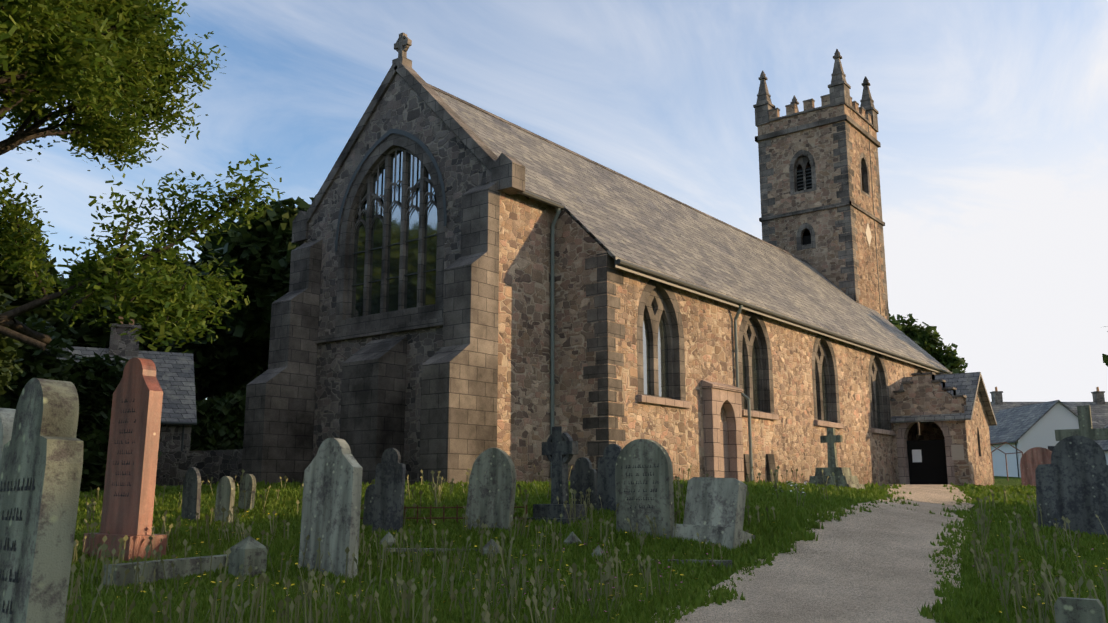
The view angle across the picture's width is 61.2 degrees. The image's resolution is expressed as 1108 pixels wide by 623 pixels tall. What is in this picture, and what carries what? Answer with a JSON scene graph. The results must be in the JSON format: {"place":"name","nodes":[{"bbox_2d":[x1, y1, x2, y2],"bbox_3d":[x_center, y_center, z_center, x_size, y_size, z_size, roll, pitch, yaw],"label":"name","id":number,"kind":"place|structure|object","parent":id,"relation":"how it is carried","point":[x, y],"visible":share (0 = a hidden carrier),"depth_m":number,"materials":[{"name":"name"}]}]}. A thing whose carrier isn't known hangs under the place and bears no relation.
{"place":"outdoors","nodes":[
{"label":"outdoors","id":0,"kind":"place"},
{"bbox_2d":[0,0,284,352],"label":"tree","id":1,"kind":"object","parent":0,"point":[107,57],"depth_m":15.19,"materials":[{"name":"green plant"}]},
{"bbox_2d":[0,0,1107,401],"label":"sky","id":2,"kind":"structure","parent":0,"point":[992,134],"materials":[{"name":"blue"}]},
{"bbox_2d":[81,476,1035,586],"bbox_3d":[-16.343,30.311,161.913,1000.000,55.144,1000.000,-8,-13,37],"label":"ground","id":3,"kind":"structure","parent":0,"point":[1003,481],"depth_m":35.77,"materials":[{"name":"green plant"}]},
{"bbox_2d":[0,397,10,407],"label":"hedge leaves","id":4,"kind":"object","parent":3,"relation":"on","point":[5,405],"visible":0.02,"depth_m":23.00,"materials":[{"name":"green plant"}]},
{"bbox_2d":[0,408,15,460],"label":"headstone","id":5,"kind":"object","parent":3,"relation":"on","point":[7,415],"visible":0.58,"depth_m":5.41,"materials":[{"name":"grey stone"}]},
{"bbox_2d":[0,378,83,622],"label":"headstone","id":6,"kind":"object","parent":3,"relation":"on","point":[43,447],"visible":1,"depth_m":4.32,"materials":[{"name":"grey stone"}]},
{"bbox_2d":[0,478,34,613],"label":"inscription","id":7,"kind":"object","parent":6,"relation":"attached to","point":[11,548],"visible":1,"depth_m":4.39,"materials":[{"name":"grey stone"}]},
{"bbox_2d":[0,314,162,488],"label":"bush leaves","id":8,"kind":"object","parent":3,"relation":"on","point":[95,380],"visible":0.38,"depth_m":25.89,"materials":[{"name":"green plant"}]},
{"bbox_2d":[76,424,106,491],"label":"hedge leaves","id":9,"kind":"object","parent":3,"relation":"on","point":[96,477],"visible":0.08,"depth_m":25.28,"materials":[{"name":"green plant"}]},
{"bbox_2d":[82,357,166,560],"bbox_3d":[-5.653,2.044,12.511,1.100,2.859,0.589,-8,-13,37],"label":"headstone","id":10,"kind":"object","parent":3,"relation":"on","point":[131,515],"visible":0.94,"depth_m":12.36,"materials":[{"name":"pink"}]},
{"bbox_2d":[112,399,135,496],"bbox_3d":[-5.723,1.803,12.479,0.484,1.303,0.001,-7,-13,33],"label":"inscription","id":11,"kind":"object","parent":10,"relation":"attached to","point":[125,401],"visible":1,"depth_m":12.46,"materials":[{"name":"black paint"}]},
{"bbox_2d":[158,424,191,451],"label":"old house walls","id":12,"kind":"structure","parent":3,"relation":"on","point":[170,438],"depth_m":36.43,"materials":[{"name":"grey stone"}]},
{"bbox_2d":[46,346,196,421],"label":"roof","id":13,"kind":"structure","parent":12,"relation":"on","point":[175,376],"depth_m":38.00,"materials":[{"name":"grey stone"}]},
{"bbox_2d":[109,323,141,356],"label":"old house chimneys","id":14,"kind":"object","parent":13,"relation":"on","point":[124,345],"visible":0.47,"depth_m":38.44,"materials":[{"name":"grey stone"}]},
{"bbox_2d":[118,316,133,324],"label":"chimney pots","id":15,"kind":"object","parent":14,"relation":"on","point":[132,320],"visible":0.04,"depth_m":38.85,"materials":[{"name":"orange ceramic"}]},
{"bbox_2d":[161,421,196,450],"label":"old house gutters","id":16,"kind":"object","parent":12,"relation":"attached to","point":[178,423],"visible":0.08,"depth_m":36.42,"materials":[{"name":"black metal"}]},
{"bbox_2d":[181,467,200,520],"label":"headstone","id":17,"kind":"object","parent":3,"relation":"on","point":[191,498],"visible":0.9,"depth_m":16.53,"materials":[{"name":"stone"}]},
{"bbox_2d":[156,449,242,485],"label":"boundary wall","id":18,"kind":"structure","parent":3,"relation":"on","point":[175,466],"depth_m":30.03,"materials":[{"name":"stone"}]},
{"bbox_2d":[190,390,245,450],"bbox_3d":[-15.707,5.030,39.261,21.271,5.192,3.122,9,-14,-40],"label":"hedge row","id":19,"kind":"object","parent":3,"relation":"on","point":[220,424],"visible":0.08,"depth_m":39.27,"materials":[{"name":"green plant"}]},
{"bbox_2d":[214,476,234,522],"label":"headstone","id":20,"kind":"object","parent":3,"relation":"on","point":[225,496],"visible":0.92,"depth_m":16.02,"materials":[{"name":"grey stone"}]},
{"bbox_2d":[238,474,255,511],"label":"headstone","id":21,"kind":"object","parent":3,"relation":"on","point":[248,483],"visible":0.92,"depth_m":17.75,"materials":[{"name":"grey stone"}]},
{"bbox_2d":[299,438,362,578],"bbox_3d":[-2.632,2.413,11.019,1.019,1.844,0.185,-9,-14,41],"label":"headstone","id":22,"kind":"object","parent":3,"relation":"on","point":[331,502],"visible":0.92,"depth_m":10.94,"materials":[{"name":"grey stone"}]},
{"bbox_2d":[363,484,374,525],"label":"headstone","id":23,"kind":"object","parent":3,"relation":"on","point":[368,506],"visible":0.46,"depth_m":14.95,"materials":[{"name":"stone"}]},
{"bbox_2d":[372,448,405,532],"bbox_3d":[-2.541,2.856,14.402,0.580,1.496,0.070,-7,-13,31],"label":"headstone","id":24,"kind":"object","parent":3,"relation":"on","point":[388,509],"visible":0.92,"depth_m":14.38,"materials":[{"name":"stone"}]},
{"bbox_2d":[94,511,709,618],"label":"buttercups","id":25,"kind":"object","parent":3,"relation":"on","point":[410,560],"visible":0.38,"depth_m":10.54,"materials":[{"name":"yellow plant"}]},
{"bbox_2d":[103,531,731,586],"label":"grave kerbs","id":26,"kind":"structure","parent":3,"relation":"on","point":[247,552],"depth_m":10.78,"materials":[{"name":"grey stone"}]},
{"bbox_2d":[360,505,526,523],"bbox_3d":[-1.936,3.233,14.677,3.286,0.430,0.023,-4,-11,21],"label":"grave railing","id":27,"kind":"object","parent":3,"relation":"on","point":[443,517],"visible":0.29,"depth_m":14.62,"materials":[{"name":"brown metal"}]},
{"bbox_2d":[465,448,515,529],"bbox_3d":[-0.946,2.760,13.880,0.886,1.469,0.172,-8,-13,35],"label":"headstone","id":28,"kind":"object","parent":3,"relation":"on","point":[491,492],"visible":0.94,"depth_m":13.83,"materials":[{"name":"grey stone"}]},
{"bbox_2d":[527,426,586,524],"bbox_3d":[0.089,2.561,14.360,0.840,1.576,0.672,-10,-14,41],"label":"celtic cross","id":29,"kind":"object","parent":3,"relation":"on","point":[560,448],"visible":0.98,"depth_m":14.27,"materials":[{"name":"stone"}]},
{"bbox_2d":[570,457,596,509],"bbox_3d":[0.483,2.876,15.061,0.502,1.049,0.070,-8,-13,36],"label":"headstone","id":30,"kind":"object","parent":3,"relation":"on","point":[583,476],"visible":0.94,"depth_m":15.05,"materials":[{"name":"stone"}]},
{"bbox_2d":[64,464,1107,622],"bbox_3d":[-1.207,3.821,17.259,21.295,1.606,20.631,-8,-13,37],"label":"grass tufts","id":31,"kind":"object","parent":3,"relation":"on","point":[802,526],"visible":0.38,"depth_m":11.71,"materials":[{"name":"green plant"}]},
{"bbox_2d":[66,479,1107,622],"bbox_3d":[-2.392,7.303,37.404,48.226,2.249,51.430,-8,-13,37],"label":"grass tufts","id":32,"kind":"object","parent":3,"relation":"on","point":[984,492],"visible":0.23,"depth_m":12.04,"materials":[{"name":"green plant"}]},
{"bbox_2d":[596,444,621,510],"bbox_3d":[0.916,2.736,14.767,0.552,1.292,0.108,-7,-13,34],"label":"headstone","id":33,"kind":"object","parent":3,"relation":"on","point":[606,489],"visible":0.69,"depth_m":14.80,"materials":[{"name":"stone"}]},
{"bbox_2d":[241,32,980,484],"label":"church","id":34,"kind":"structure","parent":3,"relation":"on","point":[459,388],"depth_m":26.95,"materials":[{"name":"stone"}]},
{"bbox_2d":[866,224,871,246],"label":"clock face","id":35,"kind":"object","parent":34,"relation":"attached to","point":[868,235],"visible":1,"depth_m":52.51,"materials":[{"name":"beige stone"}]},
{"bbox_2d":[912,450,921,461],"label":"notice","id":36,"kind":"object","parent":34,"relation":"attached to","point":[916,456],"visible":1,"depth_m":41.49,"materials":[{"name":"white paper"}]},
{"bbox_2d":[890,372,996,425],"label":"porch roof","id":37,"kind":"structure","parent":34,"relation":"attached to","point":[966,384],"depth_m":41.60,"materials":[{"name":"stone"}]},
{"bbox_2d":[951,445,964,459],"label":"notice board","id":38,"kind":"object","parent":34,"relation":"attached to","point":[957,452],"visible":1,"depth_m":40.04,"materials":[{"name":"beige paper"}]},
{"bbox_2d":[615,439,674,538],"bbox_3d":[1.271,2.586,13.177,0.927,1.573,0.110,-9,-14,39],"label":"headstone","id":39,"kind":"object","parent":3,"relation":"on","point":[639,453],"visible":0.9,"depth_m":13.13,"materials":[{"name":"grey stone"}]},
{"bbox_2d":[621,464,658,507],"bbox_3d":[1.207,2.461,13.178,0.647,0.610,0.001,-9,-14,39],"label":"gravestone inscription","id":40,"kind":"object","parent":39,"relation":"attached to","point":[641,483],"visible":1,"depth_m":13.16,"materials":[{"name":"grey stone"}]},
{"bbox_2d":[672,477,754,549],"bbox_3d":[2.122,2.853,12.745,1.035,1.188,0.682,-8,-13,37],"label":"headstone","id":41,"kind":"object","parent":3,"relation":"on","point":[714,511],"visible":0.77,"depth_m":12.67,"materials":[{"name":"grey stone"}]},
{"bbox_2d":[497,192,993,485],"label":"church wall","id":42,"kind":"structure","parent":3,"relation":"on","point":[789,439],"depth_m":26.56,"materials":[{"name":"brown stone"}]},
{"bbox_2d":[550,208,946,480],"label":"drainpipes","id":43,"kind":"object","parent":42,"relation":"attached to","point":[552,262],"visible":0.58,"depth_m":26.14,"materials":[{"name":"black metal"}]},
{"bbox_2d":[773,476,811,492],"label":"daisies","id":44,"kind":"object","parent":3,"relation":"on","point":[796,485],"visible":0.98,"depth_m":16.85,"materials":[{"name":"white plant"}]},
{"bbox_2d":[497,540,1102,611],"bbox_3d":[4.076,3.025,11.010,10.070,0.482,5.230,2,-11,-11],"label":"clover","id":45,"kind":"object","parent":3,"relation":"on","point":[712,565],"visible":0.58,"depth_m":10.86,"materials":[{"name":"pink"}]},
{"bbox_2d":[809,428,864,488],"bbox_3d":[6.818,3.636,22.915,1.265,1.565,0.964,-8,-13,37],"label":"stone cross","id":46,"kind":"object","parent":3,"relation":"on","point":[843,476],"visible":0.85,"depth_m":22.73,"materials":[{"name":"grey stone"}]},
{"bbox_2d":[889,313,967,373],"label":"tree","id":47,"kind":"object","parent":3,"relation":"on","point":[927,340],"depth_m":111.29,"materials":[{"name":"green plant"}]},
{"bbox_2d":[773,521,1106,612],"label":"buttercups","id":48,"kind":"object","parent":3,"relation":"on","point":[1034,584],"visible":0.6,"depth_m":11.02,"materials":[{"name":"yellow plant"}]},
{"bbox_2d":[990,442,1022,481],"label":"greenhouse","id":49,"kind":"object","parent":3,"relation":"on","point":[1005,456],"visible":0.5,"depth_m":56.08,"materials":[{"name":"metal"}]},
{"bbox_2d":[990,402,1078,476],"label":"house wing walls","id":50,"kind":"structure","parent":3,"relation":"on","point":[1041,431],"depth_m":69.93,"materials":[{"name":"white paint"}]},
{"bbox_2d":[990,441,1018,476],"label":"house gutters","id":51,"kind":"object","parent":50,"relation":"attached to","point":[1016,453],"visible":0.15,"depth_m":69.74,"materials":[{"name":"black plastic"}]},
{"bbox_2d":[989,400,1093,442],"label":"house roof","id":52,"kind":"structure","parent":50,"relation":"on","point":[1016,424],"depth_m":72.73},
{"bbox_2d":[1020,447,1051,485],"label":"headstone","id":53,"kind":"object","parent":3,"relation":"on","point":[1032,459],"visible":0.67,"depth_m":40.15,"materials":[{"name":"red stone"}]},
{"bbox_2d":[1035,436,1107,536],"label":"headstone","id":54,"kind":"object","parent":3,"relation":"on","point":[1072,482],"visible":0.94,"depth_m":16.71,"materials":[{"name":"stone"}]},
{"bbox_2d":[1054,597,1105,622],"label":"headstone","id":55,"kind":"object","parent":3,"relation":"on","point":[1075,610],"visible":1,"depth_m":6.79,"materials":[{"name":"grey stone"}]},
{"bbox_2d":[1055,405,1107,440],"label":"tall cross","id":56,"kind":"object","parent":3,"relation":"on","point":[1086,429],"visible":0.4,"depth_m":20.38,"materials":[{"name":"grey stone"}]},
{"bbox_2d":[1104,451,1107,464],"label":"small house walls","id":57,"kind":"structure","parent":3,"relation":"on","point":[1106,453],"depth_m":66.57,"materials":[{"name":"white paint"}]},
{"bbox_2d":[1094,425,1107,449],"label":"house roof","id":58,"kind":"structure","parent":57,"relation":"on","point":[1103,444],"depth_m":67.66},
{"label":"tree","id":59,"kind":"object","parent":3,"relation":"on","visible":0},
{"bbox_2d":[138,219,267,398],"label":"tree leaves","id":60,"kind":"object","parent":59,"relation":"attached to","point":[217,358],"visible":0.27,"depth_m":44.33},
{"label":"tree wood","id":61,"kind":"object","parent":3,"relation":"on","visible":0},
{"bbox_2d":[152,337,269,395],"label":"tree","id":62,"kind":"object","parent":61,"relation":"on","point":[258,363],"visible":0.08,"depth_m":46.62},
{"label":"tree wood","id":63,"kind":"object","parent":3,"relation":"on","visible":0},
{"bbox_2d":[0,217,151,350],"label":"tree leaves","id":64,"kind":"object","parent":63,"relation":"attached to","point":[85,334],"visible":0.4,"depth_m":40.16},
{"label":"bush wood","id":65,"kind":"object","parent":3,"relation":"on","visible":0},
{"bbox_2d":[0,288,23,394],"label":"foliage","id":66,"kind":"object","parent":65,"relation":"attached to","point":[9,349],"visible":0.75,"depth_m":18.54,"materials":[{"name":"green plant"}]},
{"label":"tree wood","id":67,"kind":"object","parent":3,"relation":"on","visible":0},
{"bbox_2d":[63,259,157,350],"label":"tree leaves","id":68,"kind":"object","parent":67,"relation":"on","point":[146,348],"depth_m":46.23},
{"bbox_2d":[351,151,947,483],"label":"windows","id":69,"kind":"structure","parent":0,"point":[411,266],"depth_m":27.64,"materials":[{"name":"glass"}]},
{"bbox_2d":[303,73,490,484],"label":"gable wall","id":70,"kind":"structure","parent":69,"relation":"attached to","point":[404,106],"depth_m":27.50,"materials":[{"name":"grey stone"}]},
{"bbox_2d":[346,89,948,370],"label":"church roof","id":71,"kind":"structure","parent":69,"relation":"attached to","point":[615,216],"depth_m":33.38,"materials":[{"name":"grey stone"}]},
{"bbox_2d":[335,115,996,423],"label":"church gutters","id":72,"kind":"object","parent":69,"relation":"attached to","point":[662,278],"visible":0.69,"depth_m":28.66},
{"bbox_2d":[637,380,954,484],"bbox_3d":[11.518,5.154,35.085,2.520,3.718,26.960,-8,-13,37],"label":"door surround","id":73,"kind":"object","parent":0,"point":[723,451],"depth_m":29.19,"materials":[{"name":"beige stone"}]},
{"bbox_2d":[757,95,887,371],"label":"church tower","id":74,"kind":"structure","parent":0,"point":[819,144],"depth_m":52.45,"materials":[{"name":"stone"}]},
{"bbox_2d":[635,484,1035,622],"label":"path gravel","id":75,"kind":"structure","parent":0,"point":[858,566],"depth_m":11.24,"materials":[{"name":"grey gravel"}]},
{"bbox_2d":[990,402,1107,427],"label":"house roof","id":76,"kind":"structure","parent":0,"point":[1099,414],"depth_m":82.00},
{"bbox_2d":[990,391,1104,404],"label":"chimneys","id":77,"kind":"object","parent":76,"relation":"on","point":[1098,398],"visible":0.83,"depth_m":82.46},
{"bbox_2d":[1102,326,1107,366],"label":"tree","id":78,"kind":"object","parent":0,"point":[1105,358],"visible":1,"depth_m":60.15,"materials":[{"name":"green plant"}]},
{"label":"tree wood","id":79,"kind":"object","parent":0,"visible":0},
{"bbox_2d":[207,194,316,343],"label":"tree","id":80,"kind":"object","parent":79,"relation":"attached to","point":[261,248],"visible":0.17,"depth_m":41.60,"materials":[{"name":"green plant"}]}
]}

